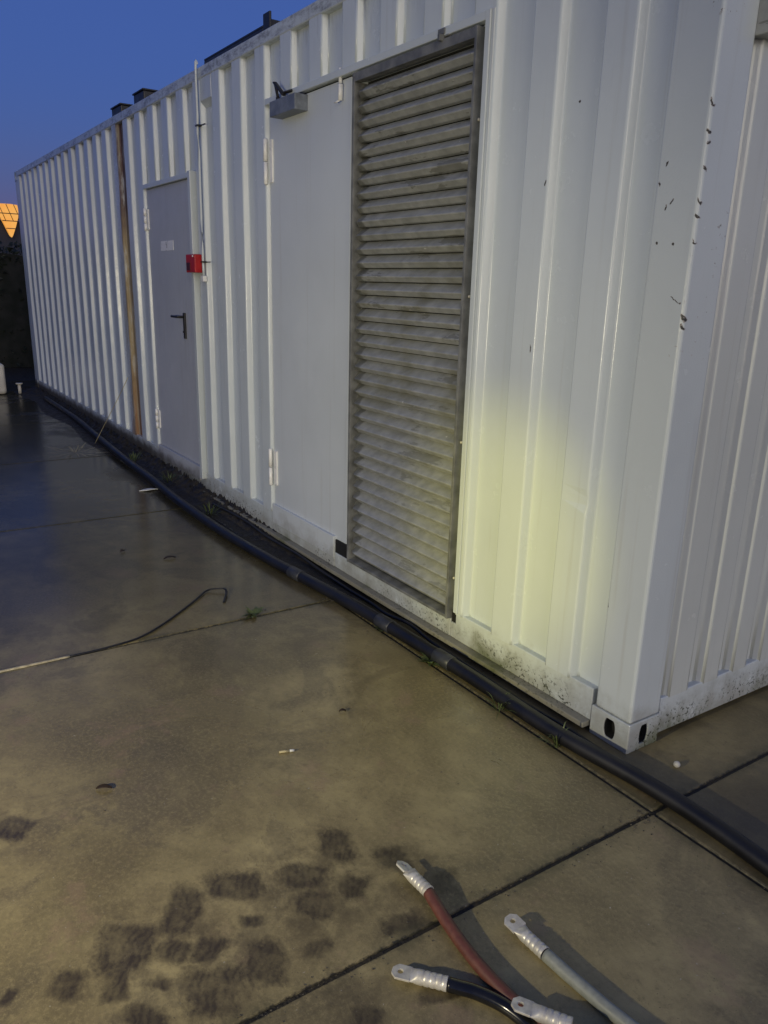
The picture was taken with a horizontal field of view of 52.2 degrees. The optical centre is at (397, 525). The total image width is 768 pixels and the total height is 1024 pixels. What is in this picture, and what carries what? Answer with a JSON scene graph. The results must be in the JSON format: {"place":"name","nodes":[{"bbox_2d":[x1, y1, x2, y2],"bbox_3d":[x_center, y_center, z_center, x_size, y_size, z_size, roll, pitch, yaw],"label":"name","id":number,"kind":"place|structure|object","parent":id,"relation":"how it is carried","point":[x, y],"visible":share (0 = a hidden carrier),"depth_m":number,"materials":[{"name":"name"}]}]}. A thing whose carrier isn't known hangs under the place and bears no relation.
{"place":"outdoors","nodes":[
{"label":"outdoors","id":0,"kind":"place"},
{"bbox_2d":[0,203,22,255],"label":"building","id":1,"kind":"structure","parent":0,"point":[9,225],"depth_m":41.01,"materials":[{"name":"black"}]},
{"bbox_2d":[0,203,17,236],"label":"window","id":2,"kind":"structure","parent":1,"relation":"in","point":[8,212],"depth_m":40.79,"materials":[{"name":"orange glass"}]},
{"bbox_2d":[47,445,100,456],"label":"straw litter","id":3,"kind":"object","parent":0,"point":[76,450],"visible":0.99,"depth_m":7.47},
{"bbox_2d":[0,0,316,205],"label":"sky","id":4,"kind":"structure","parent":0,"point":[64,64],"materials":[{"name":"blue"}]},
{"bbox_2d":[2,367,767,1023],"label":"ground","id":5,"kind":"structure","parent":0,"point":[20,373],"depth_m":2.41,"materials":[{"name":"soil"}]},
{"bbox_2d":[0,382,26,399],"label":"concrete slab","id":6,"kind":"structure","parent":5,"relation":"attached to","point":[9,394],"depth_m":10.85,"materials":[{"name":"grey concrete"}]},
{"bbox_2d":[0,363,6,393],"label":"canister","id":7,"kind":"object","parent":6,"relation":"on","point":[3,389],"visible":1,"depth_m":10.77,"materials":[{"name":"white plastic"}]},
{"bbox_2d":[15,383,22,393],"bbox_3d":[-5.284,-1.914,10.975,0.092,0.165,0.091,-9,20,-33],"label":"standpipe","id":8,"kind":"object","parent":6,"relation":"on","point":[19,388],"visible":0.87,"depth_m":10.95,"materials":[{"name":"white plastic"}]},
{"bbox_2d":[0,240,33,367],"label":"hedge","id":9,"kind":"object","parent":5,"relation":"on","point":[16,350],"visible":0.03,"depth_m":13.85,"materials":[{"name":"green plant"}]},
{"bbox_2d":[9,381,35,390],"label":"concrete slab","id":10,"kind":"structure","parent":5,"relation":"attached to","point":[25,385],"depth_m":11.94,"materials":[{"name":"grey concrete"}]},
{"bbox_2d":[0,399,61,425],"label":"concrete slab","id":11,"kind":"structure","parent":5,"relation":"attached to","point":[19,411],"depth_m":9.37,"materials":[{"name":"grey concrete"}]},
{"bbox_2d":[0,422,109,464],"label":"concrete slab","id":12,"kind":"structure","parent":5,"relation":"attached to","point":[25,443],"depth_m":7.70,"materials":[{"name":"grey concrete"}]},
{"bbox_2d":[0,455,181,531],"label":"concrete slab","id":13,"kind":"structure","parent":5,"relation":"on","point":[43,494],"depth_m":5.97,"materials":[{"name":"grey concrete"}]},
{"bbox_2d":[139,488,157,490],"bbox_3d":[-1.944,-0.282,6.128,0.141,0.016,0.064,-9,20,-33],"label":"plume","id":14,"kind":"object","parent":13,"relation":"on","point":[146,489],"visible":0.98,"depth_m":6.12,"materials":[{"name":"white"}]},
{"bbox_2d":[0,509,330,669],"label":"concrete slab","id":15,"kind":"structure","parent":5,"relation":"on","point":[98,590],"depth_m":4.23,"materials":[{"name":"grey concrete"}]},
{"bbox_2d":[0,588,227,672],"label":"cable","id":16,"kind":"object","parent":15,"relation":"on","point":[103,648],"visible":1,"depth_m":3.51,"materials":[{"name":"black rubber"}]},
{"bbox_2d":[241,606,262,618],"bbox_3d":[-0.718,0.428,3.895,0.106,0.027,0.163,2,17,0],"label":"weed","id":17,"kind":"object","parent":15,"relation":"on","point":[255,611],"visible":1,"depth_m":3.90,"materials":[{"name":"green plant"}]},
{"bbox_2d":[14,385,370,600],"bbox_3d":[-2.797,-0.814,7.642,0.364,0.113,9.100,-9,20,-33],"label":"soil strip","id":18,"kind":"object","parent":5,"relation":"on","point":[185,489],"visible":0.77,"depth_m":6.15,"materials":[{"name":"brown soil"}]},
{"bbox_2d":[95,378,127,442],"bbox_3d":[-2.699,-1.074,7.421,0.035,0.739,0.846,-14,23,-42],"label":"dry stem","id":19,"kind":"object","parent":18,"relation":"on","point":[112,409],"visible":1,"depth_m":7.45,"materials":[{"name":"plant"}]},
{"bbox_2d":[120,452,141,461],"bbox_3d":[-2.400,-0.608,7.033,0.236,0.087,0.279,8,18,20],"label":"grass tuft","id":20,"kind":"object","parent":18,"relation":"on","point":[134,458],"visible":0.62,"depth_m":7.09,"materials":[{"name":"green plant"}]},
{"bbox_2d":[160,471,181,482],"bbox_3d":[-1.861,-0.386,6.349,0.284,0.092,0.220,3,17,5],"label":"grass tuft","id":21,"kind":"object","parent":18,"relation":"on","point":[169,477],"visible":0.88,"depth_m":6.38,"materials":[{"name":"green plant"}]},
{"bbox_2d":[199,503,220,515],"bbox_3d":[-1.306,-0.124,5.525,0.254,0.102,0.232,-9,20,-33],"label":"grass tuft","id":22,"kind":"object","parent":18,"relation":"on","point":[211,512],"visible":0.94,"depth_m":5.55,"materials":[{"name":"green plant"}]},
{"bbox_2d":[210,515,349,595],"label":"concrete slab","id":23,"kind":"structure","parent":5,"relation":"on","point":[237,533],"depth_m":5.25,"materials":[{"name":"grey concrete"}]},
{"bbox_2d":[0,601,648,1023],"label":"concrete slab","id":24,"kind":"structure","parent":5,"relation":"on","point":[120,903],"depth_m":2.44,"materials":[{"name":"grey concrete"}]},
{"bbox_2d":[96,784,111,788],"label":"dead leaf","id":25,"kind":"object","parent":24,"relation":"on","point":[104,786],"visible":1,"depth_m":2.53,"materials":[{"name":"brown plant"}]},
{"bbox_2d":[279,749,293,752],"bbox_3d":[-0.389,0.793,2.758,0.054,0.008,0.009,-3,18,-17],"label":"cigarette end","id":26,"kind":"object","parent":24,"relation":"on","point":[290,750],"visible":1,"depth_m":2.75,"materials":[{"name":"paper"}]},
{"bbox_2d":[3,465,764,1023],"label":"grit","id":27,"kind":"object","parent":24,"relation":"on","point":[419,817],"visible":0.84,"depth_m":2.44,"materials":[{"name":"grey gravel"}]},
{"bbox_2d":[480,692,517,718],"bbox_3d":[0.411,0.695,3.062,0.166,0.069,0.209,-3,18,-16],"label":"grass tuft","id":28,"kind":"object","parent":5,"relation":"on","point":[499,707],"visible":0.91,"depth_m":3.08,"materials":[{"name":"green plant"}]},
{"bbox_2d":[250,815,767,1023],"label":"concrete slab","id":29,"kind":"structure","parent":5,"relation":"on","point":[663,923],"depth_m":1.97,"materials":[{"name":"grey concrete"}]},
{"bbox_2d":[391,964,537,1023],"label":"power cable","id":30,"kind":"object","parent":29,"relation":"on","point":[498,1002],"visible":0.98,"depth_m":1.82,"materials":[{"name":"black rubber"}]},
{"bbox_2d":[396,861,540,1023],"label":"power cable","id":31,"kind":"object","parent":29,"relation":"on","point":[487,974],"visible":0.95,"depth_m":1.96,"materials":[{"name":"red rubber"}]},
{"bbox_2d":[511,996,572,1023],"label":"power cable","id":32,"kind":"object","parent":29,"relation":"on","point":[539,1013],"visible":1,"depth_m":1.73,"materials":[{"name":"silver metal"}]},
{"bbox_2d":[504,914,639,1023],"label":"power cable","id":33,"kind":"object","parent":29,"relation":"on","point":[575,981],"visible":1,"depth_m":1.87,"materials":[{"name":"grey rubber"}]},
{"bbox_2d":[533,722,569,747],"bbox_3d":[0.565,0.760,2.844,0.164,0.081,0.118,2,17,0],"label":"grass tuft","id":34,"kind":"object","parent":5,"relation":"on","point":[556,744],"visible":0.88,"depth_m":2.84,"materials":[{"name":"green plant"}]},
{"bbox_2d":[352,598,767,811],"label":"concrete slab","id":35,"kind":"structure","parent":5,"relation":"on","point":[706,747],"depth_m":2.91,"materials":[{"name":"grey concrete"}]},
{"bbox_2d":[14,0,767,753],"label":"container","id":36,"kind":"object","parent":35,"relation":"on","point":[458,340],"visible":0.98,"depth_m":3.20,"materials":[{"name":"white metal"}]},
{"bbox_2d":[110,103,132,116],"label":"roof block","id":37,"kind":"structure","parent":36,"relation":"on","point":[118,108],"depth_m":6.53,"materials":[{"name":"black metal"}]},
{"bbox_2d":[132,88,157,103],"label":"roof block","id":38,"kind":"structure","parent":36,"relation":"on","point":[140,94],"depth_m":6.04,"materials":[{"name":"black metal"}]},
{"bbox_2d":[143,179,200,479],"bbox_3d":[-1.777,-1.523,6.199,0.106,2.169,1.047,-9,20,-33],"label":"door","id":39,"kind":"structure","parent":36,"relation":"in","point":[166,216],"depth_m":6.19,"materials":[{"name":"grey paint"}]},
{"bbox_2d":[186,254,201,272],"bbox_3d":[-1.422,-1.834,5.486,0.065,0.121,0.173,-9,20,-33],"label":"fire alarm box","id":40,"kind":"object","parent":36,"relation":"attached to","point":[193,264],"visible":1,"depth_m":5.43,"materials":[{"name":"red plastic"}]},
{"bbox_2d":[194,59,210,281],"bbox_3d":[-1.294,-2.337,5.211,0.032,1.369,0.128,-9,20,-33],"label":"conduit pipe","id":41,"kind":"object","parent":36,"relation":"attached to","point":[203,262],"visible":1,"depth_m":5.24,"materials":[{"name":"grey metal"}]},
{"bbox_2d":[204,11,279,63],"bbox_3d":[-0.855,-2.867,4.666,0.246,0.081,0.970,-9,20,-33],"label":"roof tray","id":42,"kind":"object","parent":36,"relation":"on","point":[268,21],"visible":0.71,"depth_m":4.43,"materials":[{"name":"black metal"}]},
{"bbox_2d":[263,67,352,556],"bbox_3d":[-0.523,-1.109,4.372,0.120,2.502,0.929,-9,20,-33],"label":"door","id":43,"kind":"structure","parent":36,"relation":"in","point":[310,142],"depth_m":4.32,"materials":[{"name":"paint"}]},
{"bbox_2d":[347,25,484,618],"bbox_3d":[0.030,-0.855,3.624,0.096,2.420,0.996,-9,20,-33],"label":"louvre door","id":44,"kind":"structure","parent":36,"relation":"in","point":[416,113],"depth_m":3.54,"materials":[{"name":"paint"}]},
{"bbox_2d":[43,396,767,877],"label":"drain pipe","id":45,"kind":"object","parent":35,"relation":"on","point":[741,846],"visible":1,"depth_m":3.07,"materials":[{"name":"black plastic"}]},
{"bbox_2d":[212,503,598,746],"bbox_3d":[-0.298,0.320,4.266,0.041,0.042,3.701,-10,20,-33],"label":"hose","id":46,"kind":"object","parent":35,"relation":"on","point":[419,631],"visible":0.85,"depth_m":3.88,"materials":[{"name":"black rubber"}]},
{"bbox_2d":[418,652,439,666],"bbox_3d":[0.152,0.587,3.450,0.126,0.034,0.166,-9,20,-33],"label":"weed","id":47,"kind":"object","parent":35,"relation":"on","point":[427,660],"visible":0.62,"depth_m":3.44,"materials":[{"name":"green plant"}]},
{"bbox_2d":[673,761,679,767],"bbox_3d":[0.978,0.834,2.742,0.023,0.023,0.023,-9,20,-33],"label":"pebble","id":48,"kind":"object","parent":35,"relation":"on","point":[676,764],"visible":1,"depth_m":2.73,"materials":[{"name":"white stone"}]},
{"bbox_2d":[656,755,767,888],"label":"concrete slab","id":49,"kind":"structure","parent":5,"relation":"on","point":[737,800],"depth_m":2.52,"materials":[{"name":"grey concrete"}]}
]}

